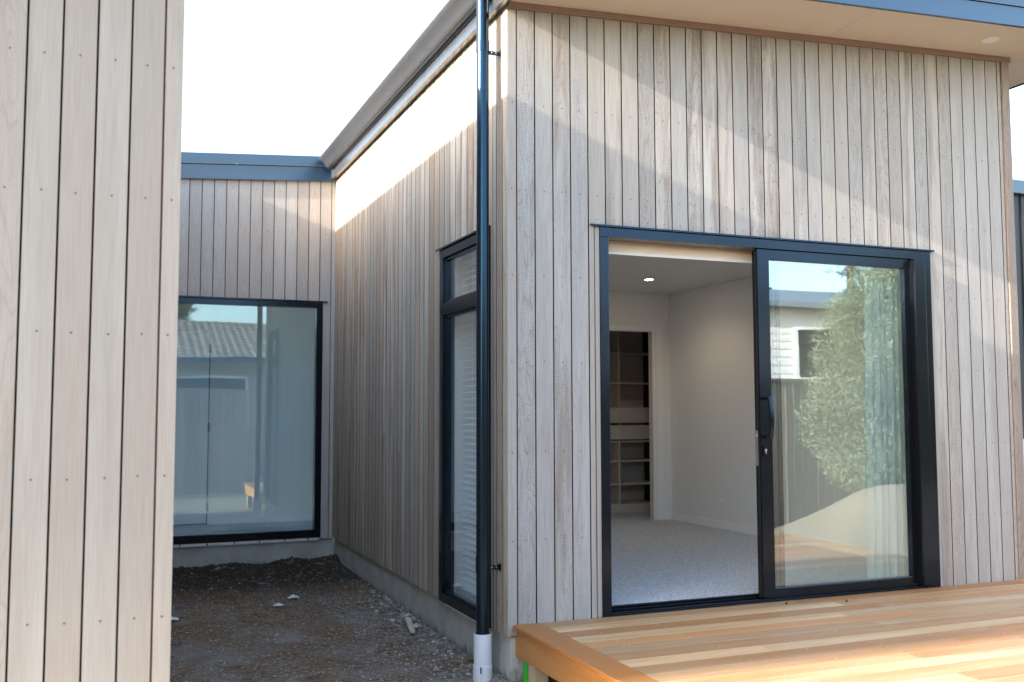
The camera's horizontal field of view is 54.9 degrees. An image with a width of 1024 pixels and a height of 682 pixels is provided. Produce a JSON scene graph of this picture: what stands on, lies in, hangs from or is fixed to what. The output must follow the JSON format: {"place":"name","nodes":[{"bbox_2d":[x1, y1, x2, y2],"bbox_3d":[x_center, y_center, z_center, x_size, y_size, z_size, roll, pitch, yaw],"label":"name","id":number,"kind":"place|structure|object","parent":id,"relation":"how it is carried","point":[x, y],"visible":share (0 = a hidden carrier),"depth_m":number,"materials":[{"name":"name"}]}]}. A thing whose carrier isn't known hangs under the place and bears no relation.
{"place":"outdoors","nodes":[
{"label":"outdoors","id":0,"kind":"place"},
{"bbox_2d":[170,538,520,681],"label":"ground","id":1,"kind":"structure","parent":0,"point":[242,587],"depth_m":7.65,"materials":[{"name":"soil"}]},
{"bbox_2d":[172,554,344,580],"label":"clods","id":2,"kind":"object","parent":1,"relation":"on","point":[180,568],"visible":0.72,"depth_m":10.35,"materials":[{"name":"brown soil"}]},
{"bbox_2d":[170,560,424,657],"bbox_3d":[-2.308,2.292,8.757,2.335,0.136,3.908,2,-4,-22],"label":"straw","id":3,"kind":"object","parent":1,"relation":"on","point":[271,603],"visible":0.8,"depth_m":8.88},
{"bbox_2d":[405,617,414,632],"bbox_3d":[-0.801,2.229,7.734,0.043,0.044,0.418,1,-4,-12],"label":"timber offcut","id":4,"kind":"object","parent":1,"relation":"on","point":[408,621],"visible":1,"depth_m":7.71,"materials":[{"name":"beige wood"}]},
{"bbox_2d":[355,589,493,676],"bbox_3d":[-0.830,2.262,7.741,0.376,0.107,3.128,2,-4,-22],"label":"rubble","id":5,"kind":"object","parent":1,"relation":"on","point":[436,642],"visible":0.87,"depth_m":7.55,"materials":[{"name":"stone"}]},
{"bbox_2d":[473,632,491,681],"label":"drain socket","id":6,"kind":"object","parent":1,"relation":"in","point":[482,668],"visible":0.95,"depth_m":6.21,"materials":[{"name":"white plastic"}]},
{"bbox_2d":[0,0,1023,681],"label":"house","id":7,"kind":"structure","parent":1,"relation":"on","point":[204,354],"depth_m":7.41,"materials":[{"name":"brown wood"}]},
{"bbox_2d":[173,331,210,524],"bbox_3d":[-3.849,1.013,11.502,0.604,2.260,0.099,2,-4,-22],"label":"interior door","id":8,"kind":"structure","parent":7,"relation":"in","point":[192,425],"depth_m":11.51,"materials":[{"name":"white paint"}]},
{"bbox_2d":[173,297,322,547],"bbox_3d":[-3.079,0.879,10.802,1.965,2.669,0.112,2,-4,-22],"label":"window","id":9,"kind":"structure","parent":7,"relation":"in","point":[234,538],"depth_m":11.01,"materials":[{"name":"black metal"}]},
{"bbox_2d":[439,227,490,627],"bbox_3d":[-0.224,0.597,7.087,0.270,2.690,1.108,2,-4,-22],"label":"window","id":10,"kind":"structure","parent":7,"relation":"in","point":[455,304],"depth_m":7.50,"materials":[{"name":"black metal"}]},
{"bbox_2d":[461,252,475,594],"bbox_3d":[-0.204,0.578,7.090,0.058,2.512,0.860,2,-4,-22],"label":"venetian blind","id":11,"kind":"object","parent":7,"relation":"hanging from","point":[470,258],"visible":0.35,"depth_m":7.31,"materials":[{"name":"white"}]},
{"bbox_2d":[476,0,500,634],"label":"downpipe","id":12,"kind":"object","parent":7,"relation":"attached to","point":[484,567],"visible":1,"depth_m":6.38,"materials":[{"name":"black plastic"}]},
{"bbox_2d":[609,331,649,512],"bbox_3d":[1.390,1.030,13.031,2.380,2.420,0.428,2,-4,-22],"label":"wardrobe shelving","id":13,"kind":"object","parent":7,"relation":"on","point":[629,418],"visible":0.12,"depth_m":13.07,"materials":[{"name":"brown wood"}]},
{"bbox_2d":[718,498,724,505],"bbox_3d":[2.340,1.797,10.993,0.013,0.078,0.120,2,-4,-22],"label":"power socket","id":14,"kind":"object","parent":7,"relation":"attached to","point":[721,501],"visible":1,"depth_m":10.99,"materials":[{"name":"white paint"}]},
{"bbox_2d":[609,241,899,272],"bbox_3d":[1.849,-0.626,7.367,2.820,0.115,0.103,2,-4,-22],"label":"curtain pelmet","id":15,"kind":"object","parent":7,"relation":"attached to","point":[671,251],"depth_m":7.11,"materials":[{"name":"beige wood"}]},
{"bbox_2d":[863,274,908,579],"bbox_3d":[2.948,0.661,7.701,0.500,2.365,0.064,2,-4,-22],"label":"curtain","id":16,"kind":"object","parent":15,"relation":"hanging from","point":[886,516],"visible":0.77,"depth_m":7.68,"materials":[{"name":"white fabric"}]},
{"bbox_2d":[599,227,940,616],"bbox_3d":[1.924,0.556,7.105,2.900,2.581,0.211,2,-4,-22],"label":"sliding door","id":17,"kind":"structure","parent":7,"relation":"in","point":[914,266],"depth_m":7.16,"materials":[{"name":"black metal"}]},
{"bbox_2d":[982,37,998,42],"bbox_3d":[3.742,-2.354,7.700,0.124,0.008,0.124,2,-4,-22],"label":"soffit light","id":18,"kind":"object","parent":7,"relation":"attached to","point":[990,39],"visible":1,"depth_m":7.70,"materials":[{"name":"white paint"}]},
{"bbox_2d":[513,579,1023,681],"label":"timber deck","id":19,"kind":"structure","parent":1,"relation":"on","point":[966,633],"depth_m":5.80,"materials":[{"name":"brown wood"}]},
{"bbox_2d":[523,661,527,681],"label":"strap","id":20,"kind":"object","parent":19,"relation":"hanging from","point":[525,671],"visible":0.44,"depth_m":6.15,"materials":[{"name":"green plastic"}]},
{"bbox_2d":[1013,179,1023,438],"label":"dark building","id":21,"kind":"structure","parent":1,"relation":"on","point":[1018,188],"depth_m":15.44,"materials":[{"name":"black metal"}]},
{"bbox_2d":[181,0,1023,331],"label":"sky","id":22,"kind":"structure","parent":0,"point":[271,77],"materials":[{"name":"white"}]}
]}

